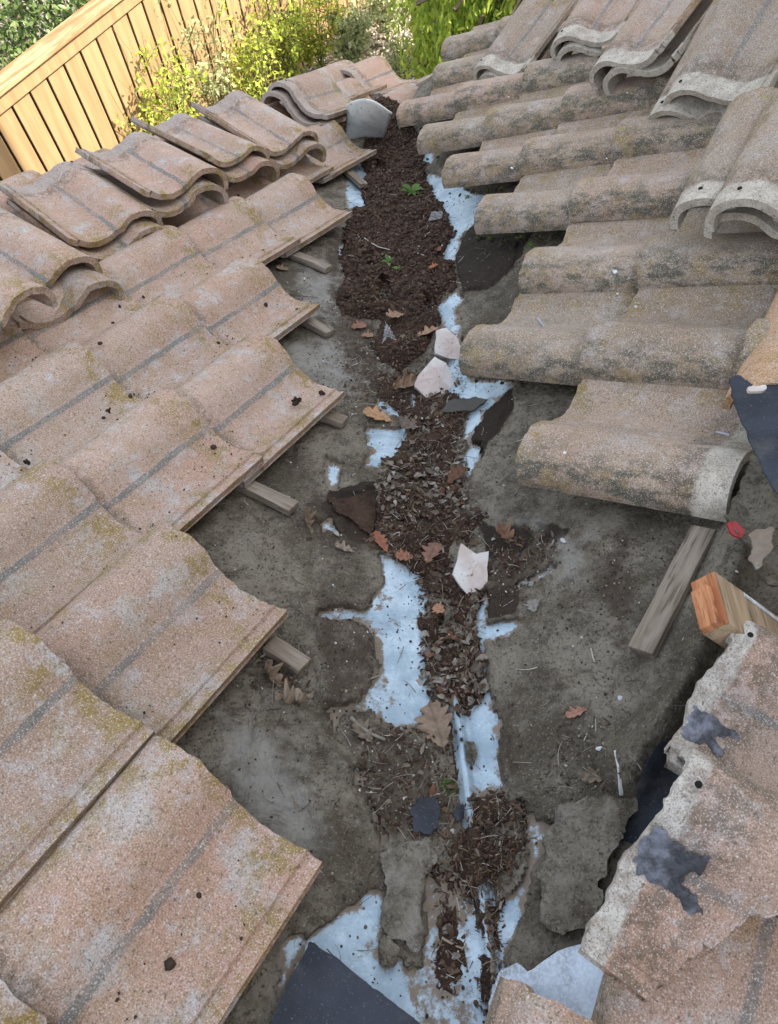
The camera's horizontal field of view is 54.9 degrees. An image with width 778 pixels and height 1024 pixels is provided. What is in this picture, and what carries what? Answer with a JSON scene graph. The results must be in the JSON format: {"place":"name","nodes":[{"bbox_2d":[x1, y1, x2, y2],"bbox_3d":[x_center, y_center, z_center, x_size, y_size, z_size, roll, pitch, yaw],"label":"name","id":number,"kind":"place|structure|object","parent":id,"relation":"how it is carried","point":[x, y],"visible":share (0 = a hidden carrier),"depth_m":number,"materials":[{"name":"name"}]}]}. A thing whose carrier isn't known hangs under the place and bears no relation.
{"place":"outdoors","nodes":[
{"label":"outdoors","id":0,"kind":"place"},
{"bbox_2d":[0,78,376,1023],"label":"roof slope","id":1,"kind":"structure","parent":0,"point":[124,838],"depth_m":1.30,"materials":[{"name":"tile"}]},
{"bbox_2d":[10,263,124,328],"bbox_3d":[-0.978,-0.644,2.031,0.404,0.099,0.317,33,41,22],"label":"loose roof tile","id":2,"kind":"object","parent":1,"relation":"on","point":[79,282],"visible":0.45,"depth_m":1.97,"materials":[{"name":"brown tile"}]},
{"bbox_2d":[0,208,102,303],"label":"loose roof tile","id":3,"kind":"object","parent":2,"relation":"on","point":[31,252],"visible":0.85,"depth_m":2.00,"materials":[{"name":"brown tile"}]},
{"bbox_2d":[0,268,58,332],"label":"loose roof tile","id":4,"kind":"object","parent":3,"relation":"on","point":[15,289],"visible":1,"depth_m":1.75,"materials":[{"name":"brown tile"}]},
{"bbox_2d":[6,198,163,261],"bbox_3d":[-0.917,-0.907,2.304,0.403,0.099,0.317,38,42,23],"label":"loose roof tile","id":5,"kind":"object","parent":1,"relation":"on","point":[139,228],"visible":0.27,"depth_m":2.24,"materials":[{"name":"brown tile"}]},
{"bbox_2d":[0,161,163,247],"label":"loose roof tile","id":6,"kind":"object","parent":5,"relation":"on","point":[72,203],"visible":0.99,"depth_m":2.26,"materials":[{"name":"brown tile"}]},
{"bbox_2d":[84,165,228,217],"bbox_3d":[-0.774,-1.091,2.458,0.403,0.098,0.317,38,41,28],"label":"loose roof tile","id":7,"kind":"object","parent":1,"relation":"on","point":[210,190],"visible":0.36,"depth_m":2.38,"materials":[{"name":"brown tile"}]},
{"bbox_2d":[75,130,228,199],"bbox_3d":[-0.774,-1.143,2.450,0.404,0.099,0.317,38,41,28],"label":"loose roof tile","id":8,"kind":"object","parent":7,"relation":"on","point":[143,163],"visible":1,"depth_m":2.42,"materials":[{"name":"brown tile"}]},
{"bbox_2d":[0,145,356,1019],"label":"soil crumbs","id":9,"kind":"object","parent":1,"relation":"on","point":[170,963],"visible":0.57,"depth_m":1.52,"materials":[{"name":"soil"}]},
{"bbox_2d":[142,131,279,182],"bbox_3d":[-0.642,-1.312,2.735,0.403,0.098,0.317,34,29,23],"label":"loose roof tile","id":10,"kind":"object","parent":1,"relation":"on","point":[251,164],"visible":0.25,"depth_m":2.68,"materials":[{"name":"brown tile"}]},
{"bbox_2d":[130,113,270,169],"bbox_3d":[-0.676,-1.359,2.720,0.404,0.099,0.317,34,29,23],"label":"loose roof tile","id":11,"kind":"object","parent":10,"relation":"on","point":[209,142],"visible":0.98,"depth_m":2.69,"materials":[{"name":"brown tile"}]},
{"bbox_2d":[199,115,325,168],"bbox_3d":[-0.491,-1.492,2.956,0.403,0.099,0.317,39,40,19],"label":"loose roof tile","id":12,"kind":"object","parent":1,"relation":"on","point":[297,151],"visible":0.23,"depth_m":2.90,"materials":[{"name":"brown tile"}]},
{"bbox_2d":[190,90,318,155],"bbox_3d":[-0.516,-1.527,2.925,0.403,0.099,0.317,39,40,19],"label":"loose roof tile","id":13,"kind":"object","parent":12,"relation":"on","point":[270,130],"visible":0.94,"depth_m":2.91,"materials":[{"name":"brown tile"}]},
{"bbox_2d":[260,88,345,126],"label":"loose roof tile","id":14,"kind":"object","parent":1,"relation":"on","point":[295,111],"visible":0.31,"depth_m":3.23,"materials":[{"name":"brown tile"}]},
{"bbox_2d":[267,70,351,119],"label":"loose roof tile","id":15,"kind":"object","parent":14,"relation":"on","point":[317,94],"visible":0.84,"depth_m":3.30,"materials":[{"name":"brown tile"}]},
{"bbox_2d":[175,76,777,1023],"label":"roofing felt","id":16,"kind":"object","parent":1,"relation":"on","point":[229,748],"visible":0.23,"depth_m":1.32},
{"bbox_2d":[235,480,297,515],"bbox_3d":[-0.268,-0.036,1.637,0.145,0.020,0.038,26,45,17],"label":"batten","id":17,"kind":"object","parent":16,"relation":"on","point":[274,499],"visible":0.87,"depth_m":1.62,"materials":[{"name":"wood"}]},
{"bbox_2d":[265,659,283,689],"bbox_3d":[-0.198,0.283,1.302,0.032,0.031,0.061,-21,78,-48],"label":"oak leaf","id":18,"kind":"object","parent":16,"relation":"on","point":[271,672],"visible":0.98,"depth_m":1.31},
{"bbox_2d":[263,636,310,676],"bbox_3d":[-0.183,0.257,1.338,0.082,0.019,0.038,30,46,21],"label":"batten","id":19,"kind":"object","parent":16,"relation":"on","point":[295,662],"visible":1,"depth_m":1.33,"materials":[{"name":"wood"}]},
{"bbox_2d":[275,678,313,704],"bbox_3d":[-0.159,0.306,1.266,0.071,0.035,0.041,6,95,-29],"label":"oak leaf","id":20,"kind":"object","parent":16,"relation":"on","point":[293,695],"visible":1,"depth_m":1.26,"materials":[{"name":"plant"}]},
{"bbox_2d":[287,251,331,272],"bbox_3d":[-0.283,-0.844,2.499,0.205,0.020,0.038,28,46,20],"label":"batten","id":21,"kind":"object","parent":16,"relation":"on","point":[312,262],"visible":0.75,"depth_m":2.48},
{"bbox_2d":[304,506,316,528],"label":"oak leaf","id":22,"kind":"object","parent":16,"relation":"on","point":[308,518],"visible":1,"depth_m":1.61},
{"bbox_2d":[301,316,333,337],"bbox_3d":[-0.215,-0.544,2.190,0.116,0.019,0.038,34,48,25],"label":"batten","id":23,"kind":"object","parent":16,"relation":"on","point":[318,327],"visible":0.81,"depth_m":2.17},
{"bbox_2d":[319,410,347,428],"bbox_3d":[-0.148,-0.236,1.871,0.083,0.019,0.038,21,44,13],"label":"batten","id":24,"kind":"object","parent":16,"relation":"on","point":[335,419],"visible":0.65,"depth_m":1.86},
{"bbox_2d":[327,491,376,534],"bbox_3d":[-0.077,0.005,1.645,0.108,0.047,0.125,-9,61,0],"label":"felt scrap","id":25,"kind":"object","parent":16,"relation":"on","point":[358,510],"visible":1,"depth_m":1.64,"materials":[{"name":"fabric"}]},
{"bbox_2d":[352,719,372,743],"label":"oak leaf","id":26,"kind":"object","parent":16,"relation":"on","point":[367,736],"visible":1,"depth_m":1.26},
{"bbox_2d":[349,716,385,740],"bbox_3d":[-0.037,0.365,1.259,0.071,0.009,0.011,29,67,19],"label":"twig","id":27,"kind":"object","parent":16,"relation":"on","point":[352,718],"visible":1,"depth_m":1.26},
{"bbox_2d":[340,55,416,96],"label":"eave tile","id":28,"kind":"object","parent":16,"relation":"on","point":[371,72],"visible":0.8,"depth_m":3.94,"materials":[{"name":"ceramic"}]},
{"bbox_2d":[316,60,386,100],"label":"eave tile","id":29,"kind":"object","parent":28,"relation":"on","point":[334,69],"visible":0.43,"depth_m":3.80,"materials":[{"name":"ceramic"}]},
{"bbox_2d":[363,405,393,421],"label":"oak leaf","id":30,"kind":"object","parent":16,"relation":"on","point":[375,413],"visible":1,"depth_m":1.92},
{"bbox_2d":[373,84,417,103],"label":"roof tile","id":31,"kind":"object","parent":16,"relation":"on","point":[401,94],"visible":0.3,"depth_m":3.68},
{"bbox_2d":[380,837,437,951],"bbox_3d":[0.031,0.549,1.077,0.093,0.063,0.145,-9,61,0],"label":"felt scrap","id":32,"kind":"object","parent":16,"relation":"on","point":[407,867],"visible":1,"depth_m":1.07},
{"bbox_2d":[278,136,555,1023],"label":"valley flashing","id":33,"kind":"object","parent":16,"relation":"on","point":[418,999],"visible":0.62,"depth_m":1.27,"materials":[{"name":"metal"}]},
{"bbox_2d":[271,941,419,1023],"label":"black felt sheet","id":34,"kind":"object","parent":33,"relation":"on","point":[323,987],"visible":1,"depth_m":0.95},
{"bbox_2d":[344,169,366,187],"bbox_3d":[-0.139,-1.378,3.094,0.038,0.020,0.161,-14,48,-23],"label":"batten","id":35,"kind":"object","parent":33,"relation":"on","point":[355,178],"visible":0.91,"depth_m":3.08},
{"bbox_2d":[379,935,400,967],"bbox_3d":[0.002,0.599,1.021,0.029,0.022,0.039,-9,61,0],"label":"felt scrap","id":36,"kind":"object","parent":33,"relation":"on","point":[389,948],"visible":1,"depth_m":1.02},
{"bbox_2d":[414,357,454,396],"bbox_3d":[0.126,-0.344,1.974,0.103,0.061,0.100,-41,66,-16],"label":"tile fragment","id":37,"kind":"object","parent":33,"relation":"on","point":[435,374],"visible":0.91,"depth_m":1.97,"materials":[{"name":"ceramic"}]},
{"bbox_2d":[434,328,459,359],"bbox_3d":[0.160,-0.456,2.055,0.073,0.051,0.101,-9,61,0],"label":"tile fragment","id":38,"kind":"object","parent":33,"relation":"on","point":[447,345],"visible":0.93,"depth_m":2.05,"materials":[{"name":"ceramic"}]},
{"bbox_2d":[453,804,463,820],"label":"felt scrap","id":39,"kind":"object","parent":33,"relation":"on","point":[458,812],"visible":1,"depth_m":1.17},
{"bbox_2d":[465,741,476,764],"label":"felt scrap","id":40,"kind":"object","parent":33,"relation":"on","point":[471,752],"visible":1,"depth_m":1.24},
{"bbox_2d":[488,944,603,1019],"bbox_3d":[0.214,0.619,0.931,0.211,0.089,0.134,-9,61,0],"label":"blue flashing","id":41,"kind":"object","parent":33,"relation":"attached to","point":[570,977],"visible":0.41,"depth_m":0.95,"materials":[{"name":"metal"}]},
{"bbox_2d":[536,794,637,934],"bbox_3d":[0.263,0.482,1.047,0.100,0.084,0.203,23,66,16],"label":"felt scrap","id":42,"kind":"object","parent":33,"relation":"on","point":[583,837],"visible":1,"depth_m":1.04,"materials":[{"name":"fabric"}]},
{"bbox_2d":[410,796,439,834],"bbox_3d":[0.057,0.471,1.161,0.047,0.028,0.057,-9,61,0],"label":"felt scrap","id":43,"kind":"object","parent":16,"relation":"on","point":[425,812],"visible":1,"depth_m":1.16,"materials":[{"name":"fabric"}]},
{"bbox_2d":[441,397,487,412],"bbox_3d":[0.189,-0.266,1.873,0.112,0.052,0.055,6,62,8],"label":"felt scrap","id":44,"kind":"object","parent":16,"relation":"on","point":[467,404],"visible":1,"depth_m":1.87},
{"bbox_2d":[194,133,738,1022],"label":"crumbs","id":45,"kind":"object","parent":16,"relation":"on","point":[428,625],"visible":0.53,"depth_m":1.34,"materials":[{"name":"soil"}]},
{"bbox_2d":[334,95,631,1016],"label":"soil","id":46,"kind":"structure","parent":16,"relation":"on","point":[444,983],"depth_m":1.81,"materials":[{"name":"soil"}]},
{"bbox_2d":[345,99,391,140],"bbox_3d":[-0.063,-1.714,3.265,0.292,0.278,0.122,37,70,22],"label":"curved flashing","id":47,"kind":"object","parent":46,"relation":"on","point":[367,118],"visible":0.99,"depth_m":3.26,"materials":[{"name":"metal"}]},
{"bbox_2d":[373,531,388,553],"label":"oak leaf","id":48,"kind":"object","parent":46,"relation":"on","point":[380,540],"visible":1,"depth_m":1.57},
{"bbox_2d":[250,128,554,980],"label":"leaf litter","id":49,"kind":"object","parent":46,"relation":"on","point":[464,678],"visible":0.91,"depth_m":1.46,"materials":[{"name":"plant"}]},
{"bbox_2d":[414,701,451,751],"bbox_3d":[0.081,0.363,1.263,0.069,0.012,0.086,-26,60,13],"label":"oak leaf","id":50,"kind":"object","parent":49,"relation":"on","point":[434,719],"visible":1,"depth_m":1.27,"materials":[{"name":"plant"}]},
{"bbox_2d":[390,370,416,389],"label":"oak leaf","id":51,"kind":"object","parent":46,"relation":"on","point":[407,381],"visible":0.97,"depth_m":2.00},
{"bbox_2d":[395,548,414,560],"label":"oak leaf","id":52,"kind":"object","parent":46,"relation":"on","point":[401,555],"visible":1,"depth_m":1.56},
{"bbox_2d":[399,415,421,429],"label":"oak leaf","id":53,"kind":"object","parent":46,"relation":"on","point":[407,423],"visible":1,"depth_m":1.89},
{"bbox_2d":[401,183,422,194],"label":"seedling","id":54,"kind":"object","parent":46,"relation":"on","point":[414,188],"visible":1,"depth_m":2.82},
{"bbox_2d":[373,454,488,712],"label":"curled leaves","id":55,"kind":"object","parent":46,"relation":"on","point":[476,665],"visible":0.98,"depth_m":1.39,"materials":[{"name":"plant"}]},
{"bbox_2d":[421,542,443,562],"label":"oak leaf","id":56,"kind":"object","parent":46,"relation":"on","point":[432,550],"visible":1,"depth_m":1.55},
{"bbox_2d":[446,465,465,484],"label":"oak leaf","id":57,"kind":"object","parent":46,"relation":"on","point":[458,472],"visible":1,"depth_m":1.70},
{"bbox_2d":[452,543,488,593],"bbox_3d":[0.161,0.117,1.478,0.071,0.059,0.099,7,62,9],"label":"tile fragment","id":58,"kind":"object","parent":46,"relation":"on","point":[469,570],"visible":1,"depth_m":1.47,"materials":[{"name":"concrete"}]},
{"bbox_2d":[496,520,515,541],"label":"oak leaf","id":59,"kind":"object","parent":16,"relation":"on","point":[504,532],"visible":1,"depth_m":1.51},
{"bbox_2d":[524,599,538,612],"bbox_3d":[0.263,0.172,1.370,0.031,0.007,0.031,-22,41,17],"label":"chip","id":60,"kind":"object","parent":16,"relation":"on","point":[532,604],"visible":1,"depth_m":1.37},
{"bbox_2d":[484,976,596,1023],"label":"loose roof tile","id":61,"kind":"object","parent":16,"relation":"on","point":[516,1002],"visible":1,"depth_m":0.86,"materials":[{"name":"pink tile"}]},
{"bbox_2d":[509,892,584,970],"bbox_3d":[0.216,0.584,1.009,0.093,0.057,0.097,28,67,19],"label":"felt scrap","id":62,"kind":"object","parent":16,"relation":"on","point":[531,947],"visible":0.85,"depth_m":1.01,"materials":[{"name":"fabric"}]},
{"bbox_2d":[565,706,588,717],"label":"oak leaf","id":63,"kind":"object","parent":16,"relation":"on","point":[574,712],"visible":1,"depth_m":1.20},
{"bbox_2d":[579,766,602,783],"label":"oak leaf","id":64,"kind":"object","parent":16,"relation":"on","point":[589,776],"visible":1,"depth_m":1.12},
{"bbox_2d":[621,741,678,842],"bbox_3d":[0.391,0.397,1.048,0.086,0.065,0.154,19,65,15],"label":"black felt sheet","id":65,"kind":"object","parent":16,"relation":"on","point":[656,781],"visible":0.39,"depth_m":1.05,"materials":[{"name":"fabric"}]},
{"bbox_2d":[628,525,715,658],"bbox_3d":[0.472,0.129,1.238,0.044,0.024,0.254,15,61,44],"label":"batten","id":66,"kind":"object","parent":16,"relation":"on","point":[653,628],"visible":0.94,"depth_m":1.22,"materials":[{"name":"wood"}]},
{"bbox_2d":[591,914,777,1023],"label":"loose roof tile","id":67,"kind":"object","parent":16,"relation":"on","point":[732,978],"visible":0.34,"depth_m":0.84,"materials":[{"name":"pink tile"}]},
{"bbox_2d":[578,745,777,1002],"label":"loose roof tile","id":68,"kind":"object","parent":67,"relation":"on","point":[697,869],"visible":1,"depth_m":0.84,"materials":[{"name":"pink tile"}]},
{"bbox_2d":[664,621,777,795],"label":"loose roof tile","id":69,"kind":"object","parent":16,"relation":"on","point":[731,716],"visible":0.74,"depth_m":0.97,"materials":[{"name":"pink tile"}]},
{"bbox_2d":[691,571,777,648],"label":"wood block","id":70,"kind":"object","parent":16,"relation":"on","point":[724,608],"depth_m":1.01,"materials":[{"name":"orange wood"}]},
{"bbox_2d":[724,453,777,586],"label":"felt flap","id":71,"kind":"object","parent":16,"relation":"on","point":[754,503],"visible":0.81,"depth_m":1.20,"materials":[{"name":"fabric"}]},
{"bbox_2d":[726,521,744,538],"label":"red scrap","id":72,"kind":"object","parent":71,"relation":"on","point":[739,529],"visible":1,"depth_m":1.17,"materials":[{"name":"red plastic"}]},
{"bbox_2d":[748,527,774,570],"bbox_3d":[0.544,0.054,1.101,0.032,0.024,0.078,16,64,13],"label":"metal scrap","id":73,"kind":"object","parent":71,"relation":"on","point":[761,543],"visible":1,"depth_m":1.10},
{"bbox_2d":[222,99,734,1013],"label":"twigs","id":74,"kind":"object","parent":1,"relation":"on","point":[432,617],"visible":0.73,"depth_m":1.41,"materials":[{"name":"wood"}]},
{"bbox_2d":[0,0,422,101],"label":"ground","id":75,"kind":"structure","parent":0,"point":[377,47],"depth_m":8.27,"materials":[{"name":"plant"}]},
{"bbox_2d":[0,0,89,69],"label":"hedge","id":76,"kind":"object","parent":75,"relation":"on","point":[63,9],"visible":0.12,"depth_m":6.05,"materials":[{"name":"green plant"}]},
{"bbox_2d":[111,27,209,137],"bbox_3d":[-1.815,-3.314,6.439,0.822,1.513,0.793,19,65,15],"label":"shrub","id":77,"kind":"object","parent":75,"relation":"on","point":[163,88],"visible":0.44,"depth_m":6.16,"materials":[{"name":"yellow plant"}]},
{"bbox_2d":[0,0,364,180],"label":"fence","id":78,"kind":"object","parent":75,"relation":"on","point":[65,92],"visible":0.27,"depth_m":6.00,"materials":[{"name":"brown"}]},
{"bbox_2d":[156,0,256,116],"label":"shrub","id":79,"kind":"object","parent":75,"relation":"on","point":[206,90],"visible":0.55,"depth_m":6.49,"materials":[{"name":"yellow plant"}]},
{"bbox_2d":[214,0,290,101],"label":"shrub","id":80,"kind":"object","parent":75,"relation":"on","point":[246,59],"visible":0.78,"depth_m":6.86,"materials":[{"name":"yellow plant"}]},
{"bbox_2d":[246,0,309,78],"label":"shrub","id":81,"kind":"object","parent":75,"relation":"on","point":[289,48],"visible":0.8,"depth_m":7.11,"materials":[{"name":"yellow plant"}]},
{"bbox_2d":[262,0,304,73],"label":"shrub","id":82,"kind":"object","parent":75,"relation":"on","point":[277,12],"visible":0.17,"depth_m":7.28,"materials":[{"name":"green plant"}]},
{"bbox_2d":[290,5,327,67],"bbox_3d":[-0.932,-4.888,7.789,0.631,0.536,0.719,9,62,10],"label":"shrub","id":83,"kind":"object","parent":75,"relation":"on","point":[307,57],"visible":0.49,"depth_m":7.72,"materials":[{"name":"green plant"}]},
{"bbox_2d":[287,0,349,67],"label":"shrub","id":84,"kind":"object","parent":75,"relation":"on","point":[321,54],"visible":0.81,"depth_m":7.45,"materials":[{"name":"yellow plant"}]},
{"bbox_2d":[311,0,347,53],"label":"shrub","id":85,"kind":"object","parent":75,"relation":"on","point":[335,12],"visible":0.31,"depth_m":7.47,"materials":[{"name":"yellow plant"}]},
{"bbox_2d":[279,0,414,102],"bbox_3d":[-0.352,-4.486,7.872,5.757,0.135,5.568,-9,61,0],"label":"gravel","id":86,"kind":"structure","parent":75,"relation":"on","point":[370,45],"depth_m":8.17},
{"bbox_2d":[311,0,385,62],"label":"shrub","id":87,"kind":"object","parent":75,"relation":"on","point":[354,37],"visible":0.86,"depth_m":7.43,"materials":[{"name":"green plant"}]},
{"bbox_2d":[353,0,404,41],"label":"shrub","id":88,"kind":"object","parent":75,"relation":"on","point":[387,19],"visible":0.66,"depth_m":7.81,"materials":[{"name":"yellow plant"}]},
{"bbox_2d":[369,18,415,79],"bbox_3d":[0.108,-4.380,7.312,0.548,0.722,0.559,29,67,19],"label":"shrub","id":89,"kind":"object","parent":75,"relation":"on","point":[396,68],"visible":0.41,"depth_m":7.26,"materials":[{"name":"green plant"}]},
{"bbox_2d":[395,0,428,79],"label":"tree","id":90,"kind":"object","parent":75,"relation":"on","point":[406,8],"visible":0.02,"depth_m":6.61,"materials":[{"name":"green plant"}]},
{"bbox_2d":[389,0,452,79],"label":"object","id":91,"kind":"object","parent":75,"relation":"on","point":[417,32],"visible":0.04,"depth_m":6.06,"materials":[{"name":"green plant"}]},
{"bbox_2d":[386,0,553,76],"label":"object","id":92,"kind":"object","parent":75,"relation":"on","point":[448,21],"visible":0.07,"depth_m":5.38,"materials":[{"name":"green plant"}]},
{"bbox_2d":[434,0,554,48],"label":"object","id":93,"kind":"object","parent":75,"relation":"on","point":[514,4],"visible":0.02,"depth_m":4.97,"materials":[{"name":"green plant"}]},
{"bbox_2d":[396,0,777,522],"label":"roof slope","id":94,"kind":"structure","parent":0,"point":[655,370],"depth_m":1.76,"materials":[{"name":"tile"}]},
{"bbox_2d":[401,127,613,391],"bbox_3d":[0.855,-1.097,2.141,2.584,1.347,2.131,27,67,18],"label":"moss","id":95,"kind":"object","parent":94,"relation":"on","point":[492,238],"visible":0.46,"depth_m":2.22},
{"bbox_2d":[479,16,568,79],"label":"loose roof tile","id":96,"kind":"object","parent":94,"relation":"on","point":[487,73],"visible":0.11,"depth_m":3.05,"materials":[{"name":"brown tile"}]},
{"bbox_2d":[473,0,577,80],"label":"loose roof tile","id":97,"kind":"object","parent":96,"relation":"on","point":[510,51],"visible":0.95,"depth_m":3.05,"materials":[{"name":"brown tile"}]},
{"bbox_2d":[556,40,601,61],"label":"loose roof tile","id":98,"kind":"object","parent":94,"relation":"on","point":[569,47],"visible":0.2,"depth_m":2.65,"materials":[{"name":"grey tile"}]},
{"bbox_2d":[550,0,641,58],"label":"loose roof tile","id":99,"kind":"object","parent":98,"relation":"on","point":[595,23],"visible":0.85,"depth_m":2.65,"materials":[{"name":"brown tile"}]},
{"bbox_2d":[602,0,712,94],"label":"loose roof tile","id":100,"kind":"object","parent":94,"relation":"on","point":[669,56],"visible":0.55,"depth_m":2.23,"materials":[{"name":"brown tile"}]},
{"bbox_2d":[589,0,701,89],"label":"loose roof tile","id":101,"kind":"object","parent":100,"relation":"on","point":[647,33],"visible":1,"depth_m":2.28,"materials":[{"name":"brown tile"}]},
{"bbox_2d":[648,0,727,118],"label":"loose roof tile","id":102,"kind":"object","parent":94,"relation":"on","point":[687,107],"visible":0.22,"depth_m":2.04,"materials":[{"name":"grey tile"}]},
{"bbox_2d":[664,0,777,104],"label":"loose roof tile","id":103,"kind":"object","parent":102,"relation":"on","point":[733,54],"visible":0.91,"depth_m":1.95,"materials":[{"name":"grey tile"}]},
{"bbox_2d":[669,87,777,229],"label":"loose roof tile","id":104,"kind":"object","parent":94,"relation":"on","point":[743,112],"visible":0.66,"depth_m":1.60,"materials":[{"name":"grey tile"}]},
{"bbox_2d":[704,91,777,231],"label":"loose roof tile","id":105,"kind":"object","parent":104,"relation":"on","point":[751,180],"visible":1,"depth_m":1.46,"materials":[{"name":"grey tile"}]},
{"bbox_2d":[704,207,777,239],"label":"loose roof tile","id":106,"kind":"object","parent":94,"relation":"on","point":[765,223],"visible":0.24,"depth_m":1.49,"materials":[{"name":"grey tile"}]},
{"bbox_2d":[722,291,777,409],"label":"ridge cap","id":107,"kind":"object","parent":94,"relation":"on","point":[759,366],"visible":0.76,"depth_m":1.32,"materials":[{"name":"tile"}]},
{"bbox_2d":[728,375,777,493],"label":"black felt sheet","id":108,"kind":"object","parent":94,"relation":"on","point":[757,413],"visible":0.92,"depth_m":1.22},
{"bbox_2d":[746,385,766,393],"bbox_3d":[0.599,-0.200,1.220,0.026,0.020,0.015,16,64,13],"label":"mortar","id":109,"kind":"object","parent":108,"relation":"on","point":[756,389],"visible":1,"depth_m":1.22,"materials":[{"name":"concrete"}]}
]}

